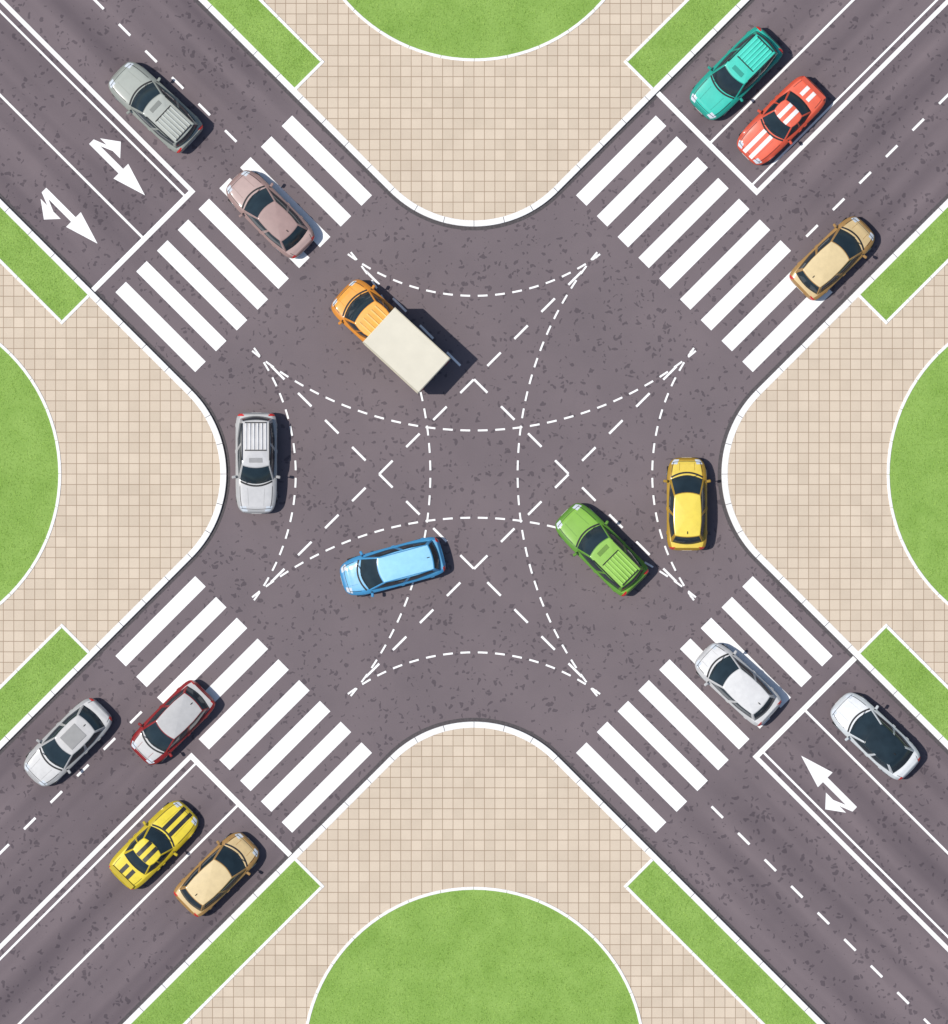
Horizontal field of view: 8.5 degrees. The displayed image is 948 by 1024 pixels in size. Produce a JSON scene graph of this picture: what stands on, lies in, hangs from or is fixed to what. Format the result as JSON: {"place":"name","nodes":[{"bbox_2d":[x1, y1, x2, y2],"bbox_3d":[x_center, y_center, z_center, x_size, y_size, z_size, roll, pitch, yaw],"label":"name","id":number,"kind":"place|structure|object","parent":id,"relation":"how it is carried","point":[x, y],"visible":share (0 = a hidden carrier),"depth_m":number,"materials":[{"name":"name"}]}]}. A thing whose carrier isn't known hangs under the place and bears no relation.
{"place":"outdoors","nodes":[
{"label":"outdoors","id":0,"kind":"place"},
{"bbox_2d":[0,263,219,684],"bbox_3d":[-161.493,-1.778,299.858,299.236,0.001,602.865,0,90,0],"label":"sidewalk","id":1,"kind":"structure","parent":0,"point":[140,473],"depth_m":299.86,"materials":[{"name":"tile"}]},
{"bbox_2d":[0,347,57,600],"bbox_3d":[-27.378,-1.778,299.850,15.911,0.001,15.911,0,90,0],"label":"lawn","id":2,"kind":"structure","parent":1,"relation":"on","point":[15,463],"depth_m":299.85,"materials":[{"name":"green plant"}]},
{"bbox_2d":[0,343,60,604],"bbox_3d":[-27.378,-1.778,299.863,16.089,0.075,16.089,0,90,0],"label":"lawn edging","id":3,"kind":"object","parent":1,"relation":"on","point":[16,587],"visible":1,"depth_m":299.82,"materials":[{"name":"concrete"}]},
{"bbox_2d":[0,627,87,740],"bbox_3d":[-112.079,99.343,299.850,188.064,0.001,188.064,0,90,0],"label":"grass verge","id":4,"kind":"object","parent":1,"relation":"on","point":[28,675],"depth_m":299.85,"materials":[{"name":"green plant"}]},
{"bbox_2d":[0,207,87,320],"bbox_3d":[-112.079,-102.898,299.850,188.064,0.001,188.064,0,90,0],"label":"grass verge","id":5,"kind":"object","parent":1,"relation":"on","point":[18,247],"depth_m":299.85,"materials":[{"name":"green plant"}]},
{"bbox_2d":[0,624,89,688],"bbox_3d":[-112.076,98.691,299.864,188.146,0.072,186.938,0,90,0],"label":"verge edging","id":6,"kind":"object","parent":1,"relation":"on","point":[40,647],"visible":1,"depth_m":299.83,"materials":[{"name":"concrete"}]},
{"bbox_2d":[0,259,89,323],"bbox_3d":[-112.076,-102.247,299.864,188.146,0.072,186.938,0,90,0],"label":"verge edging","id":7,"kind":"object","parent":1,"relation":"on","point":[40,300],"visible":1,"depth_m":299.83,"materials":[{"name":"concrete"}]},
{"bbox_2d":[0,0,947,1023],"bbox_3d":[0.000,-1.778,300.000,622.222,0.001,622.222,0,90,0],"label":"road","id":8,"kind":"structure","parent":0,"point":[624,322],"depth_m":300.00,"materials":[{"name":"grey asphalt"}]},
{"bbox_2d":[24,698,111,785],"bbox_3d":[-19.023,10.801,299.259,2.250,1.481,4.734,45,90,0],"label":"sedan","id":9,"kind":"object","parent":8,"relation":"on","point":[66,743],"visible":1,"depth_m":298.98,"materials":[{"name":"paint"}]},
{"bbox_2d":[41,188,96,242],"bbox_3d":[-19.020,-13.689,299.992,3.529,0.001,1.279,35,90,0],"label":"lane arrow","id":10,"kind":"object","parent":8,"relation":"on","point":[78,224],"visible":1,"depth_m":299.99,"materials":[{"name":"paint"}]},
{"bbox_2d":[0,94,142,237],"bbox_3d":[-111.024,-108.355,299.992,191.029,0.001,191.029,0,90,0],"label":"lane line","id":11,"kind":"object","parent":8,"relation":"on","point":[71,166],"visible":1,"depth_m":299.99,"materials":[{"name":"paint"}]},
{"bbox_2d":[0,711,142,854],"bbox_3d":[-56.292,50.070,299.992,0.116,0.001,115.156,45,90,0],"label":"dashed lane line","id":12,"kind":"object","parent":8,"relation":"on","point":[78,775],"visible":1,"depth_m":299.99,"materials":[{"name":"paint"}]},
{"bbox_2d":[0,0,194,195],"bbox_3d":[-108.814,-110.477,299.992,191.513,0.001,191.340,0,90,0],"label":"line","id":13,"kind":"object","parent":8,"relation":"on","point":[97,96],"visible":1,"depth_m":299.99,"materials":[{"name":"paint"}]},
{"bbox_2d":[0,753,195,959],"bbox_3d":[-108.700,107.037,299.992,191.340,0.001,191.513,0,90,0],"label":"line","id":14,"kind":"object","parent":8,"relation":"on","point":[96,850],"visible":1,"depth_m":299.99,"materials":[{"name":"paint"}]},
{"bbox_2d":[0,199,226,748],"bbox_3d":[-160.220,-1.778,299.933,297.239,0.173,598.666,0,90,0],"label":"kerb","id":15,"kind":"structure","parent":8,"relation":"on","point":[180,383],"depth_m":299.85,"materials":[{"name":"concrete"}]},
{"bbox_2d":[0,194,229,754],"bbox_3d":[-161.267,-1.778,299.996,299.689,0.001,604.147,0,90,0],"label":"gutter","id":16,"kind":"object","parent":8,"relation":"on","point":[162,589],"visible":1,"depth_m":300.00,"materials":[{"name":"white concrete"}]},
{"bbox_2d":[90,138,144,194],"bbox_3d":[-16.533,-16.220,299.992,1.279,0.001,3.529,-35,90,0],"label":"lane arrow","id":17,"kind":"object","parent":8,"relation":"on","point":[126,176],"visible":1,"depth_m":299.99,"materials":[{"name":"paint"}]},
{"bbox_2d":[18,805,237,1023],"bbox_3d":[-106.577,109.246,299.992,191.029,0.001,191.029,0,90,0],"label":"lane line","id":18,"kind":"object","parent":8,"relation":"on","point":[128,914],"visible":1,"depth_m":299.99,"materials":[{"name":"paint"}]},
{"bbox_2d":[91,191,191,291],"bbox_3d":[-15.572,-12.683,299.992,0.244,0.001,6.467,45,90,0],"label":"stop line","id":19,"kind":"object","parent":8,"relation":"on","point":[141,241],"visible":1,"depth_m":299.99,"materials":[{"name":"paint"}]},
{"bbox_2d":[109,801,197,889],"bbox_3d":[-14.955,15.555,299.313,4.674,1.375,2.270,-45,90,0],"label":"sports car","id":20,"kind":"object","parent":8,"relation":"on","point":[153,845],"visible":1,"depth_m":299.09,"materials":[{"name":"paint"}]},
{"bbox_2d":[108,62,202,152],"bbox_3d":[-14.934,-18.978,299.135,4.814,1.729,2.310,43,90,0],"label":"suv","id":21,"kind":"object","parent":8,"relation":"on","point":[156,108],"visible":1,"depth_m":298.77,"materials":[{"name":"paint"}]},
{"bbox_2d":[93,0,236,142],"bbox_3d":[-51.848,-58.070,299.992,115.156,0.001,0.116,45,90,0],"label":"dashed lane line","id":22,"kind":"object","parent":8,"relation":"on","point":[172,78],"visible":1,"depth_m":299.99,"materials":[{"name":"paint"}]},
{"bbox_2d":[131,680,214,764],"bbox_3d":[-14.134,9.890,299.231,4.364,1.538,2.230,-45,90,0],"label":"hatchback","id":23,"kind":"object","parent":8,"relation":"on","point":[175,719],"visible":1,"depth_m":298.79,"materials":[{"name":"paint"}]},
{"bbox_2d":[174,832,258,916],"bbox_3d":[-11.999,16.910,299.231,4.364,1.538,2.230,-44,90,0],"label":"hatchback","id":24,"kind":"object","parent":8,"relation":"on","point":[214,876],"visible":1,"depth_m":298.80,"materials":[{"name":"paint"}]},
{"bbox_2d":[191,756,291,856],"bbox_3d":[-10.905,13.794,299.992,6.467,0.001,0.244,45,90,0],"label":"stop line","id":25,"kind":"object","parent":8,"relation":"on","point":[241,806],"visible":1,"depth_m":299.99,"materials":[{"name":"paint"}]},
{"bbox_2d":[116,576,371,831],"bbox_3d":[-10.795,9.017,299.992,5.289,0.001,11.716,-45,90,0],"label":"crosswalk","id":26,"kind":"structure","parent":8,"relation":"on","point":[244,703],"depth_m":299.99,"materials":[{"name":"paint"}]},
{"bbox_2d":[116,116,371,371],"bbox_3d":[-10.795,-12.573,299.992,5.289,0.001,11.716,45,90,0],"label":"crosswalk","id":27,"kind":"structure","parent":8,"relation":"on","point":[243,243],"depth_m":299.99,"materials":[{"name":"paint"}]},
{"bbox_2d":[232,412,279,513],"bbox_3d":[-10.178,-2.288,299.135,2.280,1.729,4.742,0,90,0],"label":"suv","id":28,"kind":"object","parent":8,"relation":"on","point":[256,452],"visible":1,"depth_m":298.76,"materials":[{"name":"paint"}]},
{"bbox_2d":[226,170,314,258],"bbox_3d":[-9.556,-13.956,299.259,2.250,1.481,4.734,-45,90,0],"label":"sedan","id":29,"kind":"object","parent":8,"relation":"on","point":[268,212],"visible":1,"depth_m":298.97,"materials":[{"name":"paint"}]},
{"bbox_2d":[331,279,449,393],"bbox_3d":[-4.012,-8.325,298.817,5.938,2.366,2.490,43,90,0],"label":"box truck","id":30,"kind":"object","parent":8,"relation":"on","point":[406,350],"visible":1,"depth_m":297.65,"materials":[{"name":"paint"}]},
{"bbox_2d":[340,537,445,596],"bbox_3d":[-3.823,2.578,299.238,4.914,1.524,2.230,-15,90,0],"label":"station wagon","id":31,"kind":"object","parent":8,"relation":"on","point":[373,572],"visible":1,"depth_m":298.74,"materials":[{"name":"paint"}]},
{"bbox_2d":[123,722,824,1023],"bbox_3d":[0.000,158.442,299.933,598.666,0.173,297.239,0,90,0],"label":"kerb","id":32,"kind":"structure","parent":8,"relation":"on","point":[388,762],"depth_m":299.85,"materials":[{"name":"concrete"}]},
{"bbox_2d":[199,0,748,226],"bbox_3d":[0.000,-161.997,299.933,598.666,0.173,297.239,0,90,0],"label":"kerb","id":33,"kind":"structure","parent":8,"relation":"on","point":[559,185],"depth_m":299.85,"materials":[{"name":"concrete"}]},
{"bbox_2d":[118,718,829,1023],"bbox_3d":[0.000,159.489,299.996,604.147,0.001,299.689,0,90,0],"label":"gutter","id":34,"kind":"object","parent":8,"relation":"on","point":[579,775],"visible":1,"depth_m":300.00,"materials":[{"name":"white concrete"}]},
{"bbox_2d":[193,0,754,229],"bbox_3d":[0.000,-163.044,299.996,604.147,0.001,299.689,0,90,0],"label":"gutter","id":35,"kind":"object","parent":8,"relation":"on","point":[385,189],"visible":1,"depth_m":300.00,"materials":[{"name":"white concrete"}]},
{"bbox_2d":[252,252,695,696],"bbox_3d":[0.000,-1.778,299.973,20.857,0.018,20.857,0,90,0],"label":"turn guide line","id":36,"kind":"object","parent":8,"relation":"on","point":[353,691],"visible":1,"depth_m":299.97,"materials":[{"name":"paint"}]},
{"bbox_2d":[270,254,693,693],"bbox_3d":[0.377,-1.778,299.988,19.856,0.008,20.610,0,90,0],"label":"guide line","id":37,"kind":"object","parent":8,"relation":"on","point":[418,513],"visible":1,"depth_m":299.99,"materials":[{"name":"paint"}]},
{"bbox_2d":[555,503,648,595],"bbox_3d":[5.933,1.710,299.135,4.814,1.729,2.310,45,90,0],"label":"suv","id":38,"kind":"object","parent":8,"relation":"on","point":[602,550],"visible":1,"depth_m":298.77,"materials":[{"name":"paint"}]},
{"bbox_2d":[663,457,710,550],"bbox_3d":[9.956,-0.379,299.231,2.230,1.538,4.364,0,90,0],"label":"hatchback","id":39,"kind":"object","parent":8,"relation":"on","point":[686,481],"visible":1,"depth_m":298.79,"materials":[{"name":"paint"}]},
{"bbox_2d":[576,116,831,371],"bbox_3d":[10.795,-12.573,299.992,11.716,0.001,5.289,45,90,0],"label":"crosswalk","id":40,"kind":"structure","parent":8,"relation":"on","point":[702,245],"depth_m":299.99,"materials":[{"name":"paint"}]},
{"bbox_2d":[576,576,831,831],"bbox_3d":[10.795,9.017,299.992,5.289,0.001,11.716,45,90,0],"label":"crosswalk","id":41,"kind":"structure","parent":8,"relation":"on","point":[703,703],"depth_m":299.99,"materials":[{"name":"paint"}]},
{"bbox_2d":[656,91,756,191],"bbox_3d":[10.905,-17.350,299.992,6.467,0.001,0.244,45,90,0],"label":"stop line","id":42,"kind":"object","parent":8,"relation":"on","point":[706,141],"visible":1,"depth_m":299.99,"materials":[{"name":"paint"}]},
{"bbox_2d":[690,26,782,119],"bbox_3d":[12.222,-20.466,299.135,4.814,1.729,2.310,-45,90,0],"label":"suv","id":43,"kind":"object","parent":8,"relation":"on","point":[736,72],"visible":1,"depth_m":298.77,"materials":[{"name":"paint"}]},
{"bbox_2d":[695,643,780,725],"bbox_3d":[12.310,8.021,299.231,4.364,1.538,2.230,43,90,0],"label":"sedan","id":44,"kind":"object","parent":8,"relation":"on","point":[738,684],"visible":1,"depth_m":298.79,"materials":[{"name":"paint"}]},
{"bbox_2d":[737,76,825,164],"bbox_3d":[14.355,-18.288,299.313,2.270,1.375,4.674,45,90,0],"label":"sports car","id":45,"kind":"object","parent":8,"relation":"on","point":[781,120],"visible":1,"depth_m":299.09,"materials":[{"name":"paint"}]},
{"bbox_2d":[710,0,853,142],"bbox_3d":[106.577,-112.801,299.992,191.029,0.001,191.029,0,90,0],"label":"lane line","id":46,"kind":"object","parent":8,"relation":"on","point":[781,71],"visible":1,"depth_m":299.99,"materials":[{"name":"paint"}]},
{"bbox_2d":[756,656,856,756],"bbox_3d":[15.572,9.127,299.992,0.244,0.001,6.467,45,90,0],"label":"stop line","id":47,"kind":"object","parent":8,"relation":"on","point":[806,706],"visible":1,"depth_m":299.99,"materials":[{"name":"paint"}]},
{"bbox_2d":[711,806,929,1023],"bbox_3d":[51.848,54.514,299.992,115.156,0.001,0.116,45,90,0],"label":"dashed lane line","id":48,"kind":"object","parent":8,"relation":"on","point":[818,913],"visible":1,"depth_m":299.99,"materials":[{"name":"paint"}]},
{"bbox_2d":[802,756,856,812],"bbox_3d":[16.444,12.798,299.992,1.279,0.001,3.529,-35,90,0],"label":"lane arrow","id":49,"kind":"object","parent":8,"relation":"on","point":[820,774],"visible":1,"depth_m":299.99,"materials":[{"name":"paint"}]},
{"bbox_2d":[789,216,874,300],"bbox_3d":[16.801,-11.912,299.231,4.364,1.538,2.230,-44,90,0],"label":"hatchback","id":50,"kind":"object","parent":8,"relation":"on","point":[843,247],"visible":1,"depth_m":298.80,"materials":[{"name":"paint"}]},
{"bbox_2d":[718,194,947,754],"bbox_3d":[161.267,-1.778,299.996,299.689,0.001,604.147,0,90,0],"label":"gutter","id":51,"kind":"object","parent":8,"relation":"on","point":[783,587],"visible":1,"depth_m":300.00,"materials":[{"name":"white concrete"}]},
{"bbox_2d":[721,199,947,748],"bbox_3d":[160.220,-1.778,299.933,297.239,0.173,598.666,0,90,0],"label":"kerb","id":52,"kind":"structure","parent":8,"relation":"on","point":[754,396],"depth_m":299.85,"materials":[{"name":"concrete"}]},
{"bbox_2d":[752,0,947,194],"bbox_3d":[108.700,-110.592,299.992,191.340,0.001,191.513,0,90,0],"label":"line","id":53,"kind":"object","parent":8,"relation":"on","point":[851,98],"visible":1,"depth_m":299.99,"materials":[{"name":"paint"}]},
{"bbox_2d":[753,752,947,951],"bbox_3d":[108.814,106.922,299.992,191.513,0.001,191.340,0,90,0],"label":"line","id":54,"kind":"object","parent":8,"relation":"on","point":[850,851],"visible":1,"depth_m":299.99,"materials":[{"name":"paint"}]},
{"bbox_2d":[830,693,919,779],"bbox_3d":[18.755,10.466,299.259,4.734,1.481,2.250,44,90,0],"label":"hatchback","id":55,"kind":"object","parent":8,"relation":"on","point":[874,735],"visible":1,"depth_m":298.98,"materials":[{"name":"paint"}]},
{"bbox_2d":[805,710,947,853],"bbox_3d":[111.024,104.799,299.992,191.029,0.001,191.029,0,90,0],"label":"lane line","id":56,"kind":"object","parent":8,"relation":"on","point":[876,781],"visible":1,"depth_m":299.99,"materials":[{"name":"paint"}]},
{"bbox_2d":[806,94,947,236],"bbox_3d":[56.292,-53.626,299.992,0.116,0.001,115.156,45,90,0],"label":"dashed lane line","id":57,"kind":"object","parent":8,"relation":"on","point":[869,173],"visible":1,"depth_m":299.99,"materials":[{"name":"paint"}]},
{"bbox_2d":[187,728,760,1023],"bbox_3d":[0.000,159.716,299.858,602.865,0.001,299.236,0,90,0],"label":"sidewalk","id":58,"kind":"structure","parent":0,"point":[473,807],"depth_m":299.86,"materials":[{"name":"tile"}]},
{"bbox_2d":[131,860,320,1023],"bbox_3d":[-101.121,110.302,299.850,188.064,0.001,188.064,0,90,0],"label":"grass verge","id":59,"kind":"object","parent":58,"relation":"on","point":[239,932],"depth_m":299.85,"materials":[{"name":"green plant"}]},
{"bbox_2d":[183,858,323,1023],"bbox_3d":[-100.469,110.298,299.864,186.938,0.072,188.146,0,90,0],"label":"verge edging","id":60,"kind":"object","parent":58,"relation":"on","point":[265,942],"visible":1,"depth_m":299.83,"materials":[{"name":"concrete"}]},
{"bbox_2d":[309,890,638,1023],"bbox_3d":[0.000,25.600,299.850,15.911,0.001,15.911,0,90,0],"label":"lawn","id":61,"kind":"structure","parent":58,"relation":"on","point":[472,996],"depth_m":299.85,"materials":[{"name":"green plant"}]},
{"bbox_2d":[306,887,641,1023],"bbox_3d":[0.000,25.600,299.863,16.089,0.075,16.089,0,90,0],"label":"lawn edging","id":62,"kind":"object","parent":58,"relation":"on","point":[358,933],"visible":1,"depth_m":299.82,"materials":[{"name":"concrete"}]},
{"bbox_2d":[624,858,764,1023],"bbox_3d":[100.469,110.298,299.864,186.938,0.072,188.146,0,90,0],"label":"verge edging","id":63,"kind":"object","parent":58,"relation":"on","point":[683,943],"visible":1,"depth_m":299.83,"materials":[{"name":"concrete"}]},
{"bbox_2d":[627,860,815,1023],"bbox_3d":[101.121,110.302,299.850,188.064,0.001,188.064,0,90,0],"label":"grass verge","id":64,"kind":"object","parent":58,"relation":"on","point":[693,903],"depth_m":299.85,"materials":[{"name":"green plant"}]},
{"bbox_2d":[263,0,684,219],"bbox_3d":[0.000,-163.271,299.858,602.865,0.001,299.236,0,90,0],"label":"sidewalk","id":65,"kind":"structure","parent":0,"point":[474,140],"depth_m":299.86,"materials":[{"name":"tile"}]},
{"bbox_2d":[207,0,320,87],"bbox_3d":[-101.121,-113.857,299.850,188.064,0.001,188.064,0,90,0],"label":"grass verge","id":66,"kind":"object","parent":65,"relation":"on","point":[308,70],"depth_m":299.85,"materials":[{"name":"green plant"}]},
{"bbox_2d":[259,0,323,89],"bbox_3d":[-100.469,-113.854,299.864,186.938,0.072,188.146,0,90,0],"label":"verge edging","id":67,"kind":"object","parent":65,"relation":"on","point":[301,41],"visible":1,"depth_m":299.83,"materials":[{"name":"concrete"}]},
{"bbox_2d":[347,0,600,57],"bbox_3d":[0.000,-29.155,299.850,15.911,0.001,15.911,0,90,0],"label":"lawn","id":68,"kind":"structure","parent":65,"relation":"on","point":[492,22],"depth_m":299.85,"materials":[{"name":"green plant"}]},
{"bbox_2d":[343,0,604,60],"bbox_3d":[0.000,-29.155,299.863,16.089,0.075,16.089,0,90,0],"label":"lawn edging","id":69,"kind":"object","parent":65,"relation":"on","point":[360,16],"visible":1,"depth_m":299.82,"materials":[{"name":"concrete"}]},
{"bbox_2d":[624,0,688,89],"bbox_3d":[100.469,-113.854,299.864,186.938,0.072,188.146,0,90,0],"label":"verge edging","id":70,"kind":"object","parent":65,"relation":"on","point":[646,41],"visible":1,"depth_m":299.83,"materials":[{"name":"concrete"}]},
{"bbox_2d":[627,0,740,87],"bbox_3d":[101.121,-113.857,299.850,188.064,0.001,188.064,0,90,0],"label":"grass verge","id":71,"kind":"object","parent":65,"relation":"on","point":[679,47],"depth_m":299.85,"materials":[{"name":"green plant"}]},
{"bbox_2d":[0,0,947,1023],"bbox_3d":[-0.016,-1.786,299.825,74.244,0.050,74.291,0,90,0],"label":"grass","id":72,"kind":"structure","parent":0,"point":[486,970],"depth_m":299.84,"materials":[{"name":"green plant"}]},
{"bbox_2d":[728,263,947,684],"bbox_3d":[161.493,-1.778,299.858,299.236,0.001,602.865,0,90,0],"label":"sidewalk","id":73,"kind":"structure","parent":0,"point":[807,474],"depth_m":299.86,"materials":[{"name":"tile"}]},
{"bbox_2d":[858,624,947,688],"bbox_3d":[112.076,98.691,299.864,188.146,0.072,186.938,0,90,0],"label":"verge edging","id":74,"kind":"object","parent":73,"relation":"on","point":[907,647],"visible":1,"depth_m":299.83,"materials":[{"name":"concrete"}]},
{"bbox_2d":[858,259,947,323],"bbox_3d":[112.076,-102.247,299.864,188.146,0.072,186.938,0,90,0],"label":"verge edging","id":75,"kind":"object","parent":73,"relation":"on","point":[906,301],"visible":1,"depth_m":299.83,"materials":[{"name":"concrete"}]},
{"bbox_2d":[860,627,947,740],"bbox_3d":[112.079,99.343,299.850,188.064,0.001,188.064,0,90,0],"label":"grass verge","id":76,"kind":"object","parent":73,"relation":"on","point":[864,653],"depth_m":299.85,"materials":[{"name":"green plant"}]},
{"bbox_2d":[860,207,947,320],"bbox_3d":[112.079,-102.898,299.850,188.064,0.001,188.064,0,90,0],"label":"grass verge","id":77,"kind":"object","parent":73,"relation":"on","point":[904,258],"depth_m":299.85,"materials":[{"name":"green plant"}]},
{"bbox_2d":[887,343,947,604],"bbox_3d":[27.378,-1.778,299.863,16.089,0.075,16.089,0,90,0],"label":"lawn edging","id":78,"kind":"object","parent":73,"relation":"on","point":[933,358],"visible":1,"depth_m":299.82,"materials":[{"name":"concrete"}]},
{"bbox_2d":[889,347,947,600],"bbox_3d":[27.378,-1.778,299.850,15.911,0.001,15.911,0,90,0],"label":"lawn","id":79,"kind":"structure","parent":73,"relation":"on","point":[904,455],"depth_m":299.85,"materials":[{"name":"green plant"}]}
]}

